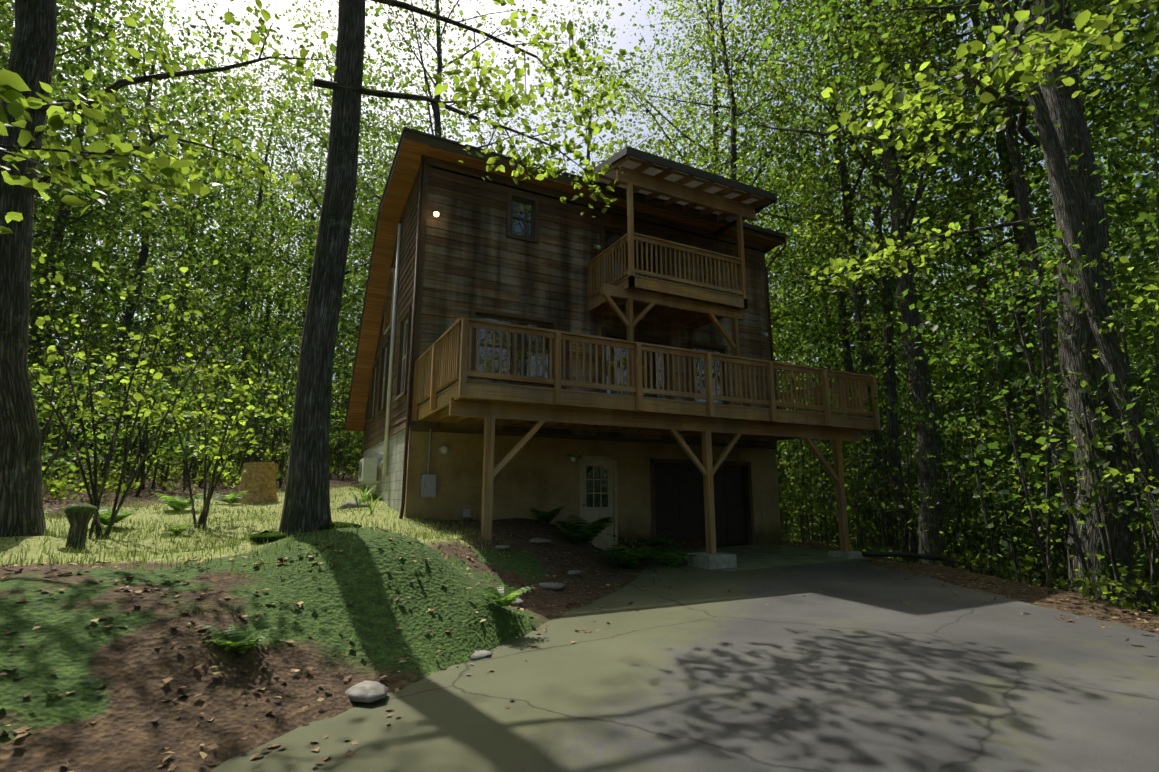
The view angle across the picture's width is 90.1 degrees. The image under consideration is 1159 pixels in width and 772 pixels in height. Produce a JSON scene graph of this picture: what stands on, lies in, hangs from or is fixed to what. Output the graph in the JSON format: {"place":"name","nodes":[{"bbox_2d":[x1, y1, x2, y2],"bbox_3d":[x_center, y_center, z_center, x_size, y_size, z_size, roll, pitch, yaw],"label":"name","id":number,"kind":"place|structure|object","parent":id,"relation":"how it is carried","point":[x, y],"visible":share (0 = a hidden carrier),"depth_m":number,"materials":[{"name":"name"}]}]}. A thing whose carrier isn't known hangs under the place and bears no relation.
{"place":"outdoors","nodes":[
{"label":"outdoors","id":0,"kind":"place"},
{"bbox_2d":[361,429,404,513],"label":"foundation wall","id":1,"kind":"structure","parent":0,"point":[388,487],"depth_m":13.30,"materials":[{"name":"grey concrete"}]},
{"bbox_2d":[363,176,419,450],"bbox_3d":[-5.117,-1.519,15.511,0.051,6.018,7.137,6,-12,-27],"label":"house siding","id":2,"kind":"object","parent":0,"point":[374,432],"visible":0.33,"depth_m":13.91,"materials":[{"name":"brown wood"}]},
{"bbox_2d":[383,268,394,334],"bbox_3d":[-5.087,-2.329,15.535,0.070,1.700,1.200,6,-12,-27],"label":"window frame","id":3,"kind":"object","parent":2,"relation":"in","point":[390,324],"visible":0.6,"depth_m":15.13,"materials":[{"name":"brown wood"}]},
{"bbox_2d":[384,270,392,330],"bbox_3d":[-5.118,-2.333,15.519,0.001,1.600,1.100,6,-12,-27],"label":"window glass","id":4,"kind":"object","parent":3,"relation":"in","point":[388,306],"visible":1,"depth_m":15.49,"materials":[{"name":"glass"}]},
{"bbox_2d":[379,223,401,475],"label":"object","id":5,"kind":"object","parent":2,"relation":"attached to","point":[388,408],"visible":0.96,"depth_m":14.20,"materials":[{"name":"grey metal"}]},
{"bbox_2d":[365,157,763,416],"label":"roof trim","id":6,"kind":"structure","parent":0,"point":[526,186],"depth_m":14.62,"materials":[{"name":"brown wood"}]},
{"bbox_2d":[345,126,783,423],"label":"house roof","id":7,"kind":"structure","parent":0,"point":[500,155],"depth_m":14.47,"materials":[{"name":"brown wood"}]},
{"bbox_2d":[345,139,783,431],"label":"house soffit","id":8,"kind":"structure","parent":7,"relation":"attached to","point":[407,166],"depth_m":15.54,"materials":[{"name":"brown wood"}]},
{"bbox_2d":[0,429,1158,771],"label":"ground","id":9,"kind":"structure","parent":0,"point":[84,725],"depth_m":4.63,"materials":[{"name":"green plant"}]},
{"bbox_2d":[65,507,93,548],"bbox_3d":[-5.651,1.661,6.504,0.265,0.604,0.263,6,-12,-27],"label":"tree stump","id":10,"kind":"object","parent":9,"relation":"on","point":[78,528],"visible":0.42,"depth_m":6.45,"materials":[{"name":"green wood"}]},
{"bbox_2d":[64,504,97,512],"bbox_3d":[-5.647,1.390,6.561,0.283,0.090,0.290,6,-12,-27],"label":"moss cap","id":11,"kind":"object","parent":10,"relation":"on","point":[83,508],"visible":0.98,"depth_m":6.47,"materials":[{"name":"green plant"}]},
{"bbox_2d":[0,483,505,578],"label":"lawn grass","id":12,"kind":"structure","parent":9,"relation":"on","point":[180,544],"depth_m":8.33,"materials":[{"name":"green plant"}]},
{"bbox_2d":[239,462,278,503],"bbox_3d":[-7.774,2.431,14.020,1.158,1.138,1.130,6,-12,-27],"label":"hay bale","id":13,"kind":"object","parent":9,"relation":"on","point":[258,479],"visible":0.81,"depth_m":13.74,"materials":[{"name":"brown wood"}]},
{"bbox_2d":[249,522,360,541],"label":"moss cushions","id":14,"kind":"object","parent":9,"relation":"on","point":[265,535],"visible":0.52,"depth_m":6.48,"materials":[{"name":"green plant"}]},
{"bbox_2d":[358,458,379,483],"bbox_3d":[-5.361,2.181,14.816,0.440,0.620,0.820,6,-12,-27],"label":"air conditioning unit","id":15,"kind":"object","parent":9,"relation":"on","point":[369,470],"visible":0.94,"depth_m":14.45,"materials":[{"name":"white paint"}]},
{"bbox_2d":[359,461,361,477],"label":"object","id":16,"kind":"object","parent":15,"relation":"attached to","point":[360,469],"visible":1,"depth_m":14.76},
{"bbox_2d":[212,495,580,702],"bbox_3d":[-3.142,2.492,9.236,5.837,1.514,12.780,6,-12,-27],"label":"bank rock","id":17,"kind":"object","parent":9,"relation":"on","point":[368,691],"visible":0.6,"depth_m":5.11,"materials":[{"name":"grey stone"}]},
{"bbox_2d":[44,485,923,652],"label":"fern plants","id":18,"kind":"object","parent":9,"relation":"on","point":[657,547],"visible":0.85,"depth_m":11.08,"materials":[{"name":"green plant"}]},
{"bbox_2d":[345,130,783,430],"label":"house roof fascia","id":19,"kind":"structure","parent":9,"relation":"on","point":[440,144],"depth_m":14.42,"materials":[{"name":"brown wood"}]},
{"bbox_2d":[368,358,378,422],"bbox_3d":[-5.944,0.165,16.894,0.220,1.762,0.980,6,-12,-27],"label":"window trim","id":20,"kind":"structure","parent":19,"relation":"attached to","point":[372,392],"depth_m":17.09,"materials":[{"name":"brown wood"}]},
{"bbox_2d":[372,368,375,416],"bbox_3d":[-5.933,0.175,16.898,0.055,1.560,0.760,6,-12,-27],"label":"window sash","id":21,"kind":"object","parent":20,"relation":"in","point":[374,391],"visible":0.17,"depth_m":17.20,"materials":[{"name":"grey wood"}]},
{"bbox_2d":[376,336,389,415],"bbox_3d":[-5.143,-0.229,15.385,0.220,1.962,1.080,6,-12,-27],"label":"window trim","id":22,"kind":"structure","parent":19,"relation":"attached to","point":[380,411],"depth_m":15.61,"materials":[{"name":"brown wood"}]},
{"bbox_2d":[381,347,386,408],"bbox_3d":[-5.132,-0.219,15.389,0.055,1.760,0.860,6,-12,-27],"label":"window sash","id":23,"kind":"object","parent":22,"relation":"in","point":[383,378],"visible":0.12,"depth_m":15.71,"materials":[{"name":"grey wood"}]},
{"bbox_2d":[394,306,410,401],"bbox_3d":[-3.885,-0.693,12.984,0.220,1.962,1.080,6,-12,-27],"label":"window trim","id":24,"kind":"structure","parent":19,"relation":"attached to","point":[399,395],"depth_m":13.21,"materials":[{"name":"brown wood"}]},
{"bbox_2d":[400,319,407,392],"bbox_3d":[-3.874,-0.683,12.988,0.055,1.760,0.860,6,-12,-27],"label":"window sash","id":25,"kind":"object","parent":24,"relation":"in","point":[403,356],"visible":0.25,"depth_m":13.31,"materials":[{"name":"brown wood"}]},
{"bbox_2d":[402,322,407,391],"bbox_3d":[-3.868,-0.683,12.992,0.010,1.740,0.840,6,-12,-27],"label":"window glass","id":26,"kind":"object","parent":25,"relation":"in","point":[405,358],"depth_m":13.22,"materials":[{"name":"glass"}]},
{"bbox_2d":[439,445,449,454],"bbox_3d":[-2.803,1.328,11.986,0.220,0.220,0.050,6,-12,-27],"label":"light fixture base","id":27,"kind":"object","parent":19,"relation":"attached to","point":[440,448],"visible":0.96,"depth_m":11.96,"materials":[{"name":"grey metal"}]},
{"bbox_2d":[440,446,448,453],"bbox_3d":[-2.778,1.319,11.938,0.180,0.180,0.060,6,-12,-27],"label":"house bulkhead lens","id":28,"kind":"object","parent":27,"relation":"attached to","point":[444,449],"visible":1,"depth_m":11.92,"materials":[{"name":"white glass"}]},
{"bbox_2d":[470,307,556,384],"bbox_3d":[-1.498,-0.866,13.146,2.080,1.562,0.220,6,-12,-27],"label":"window casing","id":29,"kind":"object","parent":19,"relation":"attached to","point":[515,316],"visible":0.4,"depth_m":13.12,"materials":[{"name":"brown wood"}]},
{"bbox_2d":[473,314,550,377],"bbox_3d":[-1.503,-0.855,13.153,1.860,1.360,0.060,6,-12,-27],"label":"window sash","id":30,"kind":"object","parent":29,"relation":"in","point":[514,321],"visible":0.4,"depth_m":13.11,"materials":[{"name":"brown wood"}]},
{"bbox_2d":[475,317,548,377],"bbox_3d":[-1.508,-0.854,13.161,1.840,1.340,0.010,6,-12,-27],"label":"window glass","id":31,"kind":"object","parent":30,"relation":"in","point":[504,350],"depth_m":13.13,"materials":[{"name":"clear glass"}]},
{"bbox_2d":[506,191,538,243],"bbox_3d":[-1.374,-3.995,13.816,0.800,1.162,0.220,6,-12,-27],"label":"window casing","id":32,"kind":"object","parent":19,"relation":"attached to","point":[510,195],"visible":0.9,"depth_m":13.77,"materials":[{"name":"brown wood"}]},
{"bbox_2d":[511,198,533,238],"bbox_3d":[-1.380,-3.985,13.825,0.580,0.960,0.055,6,-12,-27],"label":"window sash","id":33,"kind":"object","parent":32,"relation":"in","point":[532,210],"visible":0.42,"depth_m":13.85,"materials":[{"name":"wood"}]},
{"bbox_2d":[512,201,530,237],"bbox_3d":[-1.383,-3.983,13.832,0.560,0.940,0.010,6,-12,-27],"label":"window glass","id":34,"kind":"object","parent":33,"relation":"in","point":[521,227],"depth_m":13.83,"materials":[{"name":"glass"}]},
{"bbox_2d":[600,221,665,304],"bbox_3d":[1.392,-3.001,15.073,1.980,2.237,0.220,6,-12,-27],"label":"window casing","id":35,"kind":"object","parent":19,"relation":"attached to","point":[611,226],"visible":0.31,"depth_m":15.01,"materials":[{"name":"brown wood"}]},
{"bbox_2d":[604,228,660,279],"bbox_3d":[1.387,-2.991,15.080,1.760,2.035,0.060,6,-12,-27],"label":"door frame","id":36,"kind":"object","parent":35,"relation":"in","point":[614,231],"visible":0.02,"depth_m":15.10,"materials":[{"name":"brown wood"}]},
{"bbox_2d":[605,230,658,284],"bbox_3d":[1.382,-2.989,15.089,1.740,2.015,0.010,6,-12,-27],"label":"glass door","id":37,"kind":"structure","parent":36,"relation":"in","point":[611,238],"depth_m":15.15,"materials":[{"name":"glass"}]},
{"bbox_2d":[601,327,672,398],"bbox_3d":[1.436,-0.184,14.551,2.080,2.367,0.220,6,-12,-27],"label":"window casing","id":38,"kind":"object","parent":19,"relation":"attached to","point":[640,335],"visible":0.33,"depth_m":14.79,"materials":[{"name":"brown wood"}]},
{"bbox_2d":[605,333,667,398],"bbox_3d":[1.431,-0.173,14.558,1.860,2.165,0.060,6,-12,-27],"label":"window sash","id":39,"kind":"object","parent":38,"relation":"in","point":[636,339],"visible":0.33,"depth_m":14.88,"materials":[{"name":"brown wood"}]},
{"bbox_2d":[606,335,664,398],"bbox_3d":[1.427,-0.172,14.567,1.840,2.145,0.010,6,-12,-27],"label":"window","id":40,"kind":"structure","parent":39,"relation":"in","point":[625,374],"depth_m":14.62,"materials":[{"name":"glass"}]},
{"bbox_2d":[588,183,747,405],"bbox_3d":[1.922,-1.752,13.915,3.940,5.100,1.955,6,-12,-27],"label":"balcony frame","id":41,"kind":"object","parent":19,"relation":"attached to","point":[700,308],"visible":0.96,"depth_m":13.54,"materials":[{"name":"brown wood"}]},
{"bbox_2d":[588,232,742,299],"bbox_3d":[2.128,-2.589,14.191,3.350,0.988,2.005,6,-12,-27],"label":"balcony railing","id":42,"kind":"object","parent":41,"relation":"attached to","point":[718,277],"visible":0.71,"depth_m":13.44,"materials":[{"name":"brown wood"}]},
{"bbox_2d":[587,274,747,315],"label":"balcony boards","id":43,"kind":"object","parent":41,"relation":"on","point":[645,290],"visible":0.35,"depth_m":13.39,"materials":[{"name":"brown wood"}]},
{"bbox_2d":[586,155,769,220],"bbox_3d":[2.252,-4.693,14.688,4.170,1.008,2.821,6,-12,-27],"label":"canopy frame","id":44,"kind":"object","parent":41,"relation":"attached to","point":[657,185],"visible":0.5,"depth_m":13.79,"materials":[{"name":"brown wood"}]},
{"bbox_2d":[599,156,762,214],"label":"canopy panels","id":45,"kind":"object","parent":44,"relation":"on","point":[632,165],"depth_m":14.13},
{"bbox_2d":[582,146,786,238],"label":"canopy fascia","id":46,"kind":"structure","parent":19,"relation":"attached to","point":[673,165],"depth_m":13.53,"materials":[{"name":"brown wood"}]},
{"bbox_2d":[650,458,754,544],"bbox_3d":[3.160,3.025,14.914,3.270,2.200,0.220,6,-12,-27],"label":"garage door frame","id":47,"kind":"object","parent":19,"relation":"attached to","point":[749,504],"visible":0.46,"depth_m":15.39,"materials":[{"name":"brown wood"}]},
{"bbox_2d":[654,463,747,545],"bbox_3d":[3.128,3.037,14.975,3.070,2.172,0.040,6,-12,-27],"label":"garage door","id":48,"kind":"structure","parent":47,"relation":"in","point":[724,503],"depth_m":14.99,"materials":[{"name":"brown wood"}]},
{"bbox_2d":[654,463,745,542],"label":"garage door panels","id":49,"kind":"object","parent":48,"relation":"attached to","point":[666,514],"visible":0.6,"depth_m":14.86,"materials":[{"name":"brown wood"}]},
{"bbox_2d":[689,340,729,404],"bbox_3d":[3.481,-0.281,15.641,1.280,1.762,0.220,6,-12,-27],"label":"window casing","id":50,"kind":"object","parent":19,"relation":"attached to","point":[723,348],"visible":0.38,"depth_m":15.70,"materials":[{"name":"brown wood"}]},
{"bbox_2d":[693,346,724,403],"bbox_3d":[3.476,-0.270,15.651,1.060,1.560,0.055,6,-12,-27],"label":"window sash","id":51,"kind":"object","parent":50,"relation":"in","point":[697,347],"visible":0.31,"depth_m":15.78,"materials":[{"name":"brown wood"}]},
{"bbox_2d":[693,348,722,403],"bbox_3d":[3.472,-0.269,15.657,1.040,1.540,0.010,6,-12,-27],"label":"window","id":52,"kind":"structure","parent":51,"relation":"in","point":[703,381],"depth_m":15.64,"materials":[{"name":"glass"}]},
{"bbox_2d":[0,0,1158,611],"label":"tree trunks","id":53,"kind":"object","parent":9,"relation":"on","point":[1078,206],"visible":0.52,"depth_m":10.13,"materials":[{"name":"brown plant"}]},
{"bbox_2d":[0,0,1158,573],"bbox_3d":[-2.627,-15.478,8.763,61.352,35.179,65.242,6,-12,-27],"label":"tree leaves","id":54,"kind":"object","parent":9,"relation":"on","point":[828,6],"visible":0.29,"depth_m":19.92,"materials":[{"name":"green plant"}]},
{"bbox_2d":[28,2,1156,580],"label":"tree trunks","id":55,"kind":"object","parent":9,"relation":"on","point":[142,258],"visible":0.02,"depth_m":34.75,"materials":[{"name":"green plant"}]},
{"bbox_2d":[27,72,1158,614],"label":"bushes","id":56,"kind":"object","parent":9,"relation":"on","point":[991,358],"visible":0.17,"depth_m":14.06,"materials":[{"name":"green plant"}]},
{"bbox_2d":[27,91,1158,615],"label":"saplings","id":57,"kind":"object","parent":9,"relation":"on","point":[337,453],"visible":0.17,"depth_m":15.46,"materials":[{"name":"green plant"}]},
{"bbox_2d":[40,429,1158,615],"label":"fern ground cover","id":58,"kind":"object","parent":9,"relation":"on","point":[64,489],"visible":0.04,"depth_m":11.98,"materials":[{"name":"green plant"}]},
{"bbox_2d":[411,317,880,441],"bbox_3d":[1.784,0.233,12.691,10.000,1.278,3.355,6,-12,-27],"label":"deck railing","id":59,"kind":"object","parent":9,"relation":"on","point":[437,368],"visible":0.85,"depth_m":10.83,"materials":[{"name":"brown wood"}]},
{"bbox_2d":[481,416,849,553],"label":"deck posts","id":60,"kind":"object","parent":9,"relation":"on","point":[708,468],"visible":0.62,"depth_m":11.37,"materials":[{"name":"brown wood"}]},
{"bbox_2d":[417,382,874,441],"bbox_3d":[1.765,0.863,12.605,9.880,0.475,3.215,6,-12,-27],"label":"deck frame","id":61,"kind":"object","parent":60,"relation":"on","point":[516,406],"visible":0.9,"depth_m":11.11,"materials":[{"name":"brown wood"}]},
{"bbox_2d":[417,380,873,419],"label":"deck boards","id":62,"kind":"object","parent":61,"relation":"on","point":[450,387],"visible":0.17,"depth_m":10.48,"materials":[{"name":"brown wood"}]},
{"bbox_2d":[664,544,871,570],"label":"concrete slab","id":63,"kind":"structure","parent":9,"relation":"on","point":[760,556],"depth_m":12.95,"materials":[{"name":"concrete"}]},
{"bbox_2d":[687,550,862,569],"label":"concrete footings","id":64,"kind":"object","parent":9,"relation":"on","point":[704,560],"visible":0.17,"depth_m":11.04,"materials":[{"name":"concrete"}]},
{"bbox_2d":[862,551,959,564],"bbox_3d":[7.741,3.942,13.155,3.144,0.439,0.476,5,-12,-23],"label":"black drain pipe","id":65,"kind":"object","parent":9,"relation":"on","point":[903,554],"visible":0.92,"depth_m":12.78,"materials":[{"name":"black plastic"}]},
{"bbox_2d":[0,0,1158,292],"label":"spray tree","id":66,"kind":"object","parent":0,"point":[12,86],"depth_m":7.46,"materials":[{"name":"green plant"}]},
{"bbox_2d":[0,498,1158,771],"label":"fallen leaves","id":67,"kind":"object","parent":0,"point":[24,730],"depth_m":4.92,"materials":[{"name":"brown plant"}]},
{"bbox_2d":[27,175,293,538],"bbox_3d":[-7.264,-0.401,9.239,5.140,5.541,4.478,6,-12,-27],"label":"shrub","id":68,"kind":"object","parent":67,"relation":"on","point":[106,402],"depth_m":8.91,"materials":[{"name":"green plant"}]},
{"bbox_2d":[1,0,1158,507],"label":"sky","id":69,"kind":"structure","parent":0,"point":[628,7],"materials":[{"name":"white"}]},
{"bbox_2d":[403,427,781,549],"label":"basement wall","id":70,"kind":"structure","parent":0,"point":[539,474],"depth_m":12.96,"materials":[{"name":"beige paint"}]},
{"bbox_2d":[419,429,469,516],"bbox_3d":[-2.720,1.791,11.877,1.050,1.770,0.160,6,-12,-27],"label":"electrical meter box","id":71,"kind":"object","parent":70,"relation":"attached to","point":[427,488],"visible":0.98,"depth_m":11.64,"materials":[{"name":"grey metal"}]},
{"bbox_2d":[579,456,617,548],"bbox_3d":[0.417,2.709,13.492,1.000,2.120,0.140,6,-12,-27],"label":"door","id":72,"kind":"structure","parent":70,"relation":"in","point":[602,540],"depth_m":13.53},
{"bbox_2d":[399,155,785,518],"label":"house downspouts","id":73,"kind":"object","parent":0,"point":[412,341],"visible":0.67,"depth_m":12.19,"materials":[{"name":"metal"}]},
{"bbox_2d":[409,159,776,448],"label":"wall trim","id":74,"kind":"structure","parent":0,"point":[418,326],"depth_m":12.72,"materials":[{"name":"brown wood"}]},
{"bbox_2d":[414,193,774,445],"bbox_3d":[1.042,-1.303,14.524,9.957,5.218,0.051,6,-12,-27],"label":"house siding","id":75,"kind":"object","parent":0,"point":[475,256],"visible":0.35,"depth_m":13.62,"materials":[{"name":"brown wood"}]},
{"bbox_2d":[427,167,762,270],"bbox_3d":[1.042,-4.150,15.075,9.957,0.618,0.051,6,-12,-27],"label":"house siding","id":76,"kind":"object","parent":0,"point":[461,187],"visible":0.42,"depth_m":14.33,"materials":[{"name":"brown wood"}]},
{"bbox_2d":[561,512,765,520],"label":"house outlets","id":77,"kind":"object","parent":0,"point":[563,517],"visible":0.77,"depth_m":12.96,"materials":[{"name":"grey plastic"}]},
{"bbox_2d":[210,545,1158,771],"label":"driveway","id":78,"kind":"structure","parent":0,"point":[693,670],"depth_m":4.39,"materials":[{"name":"concrete"}]}
]}

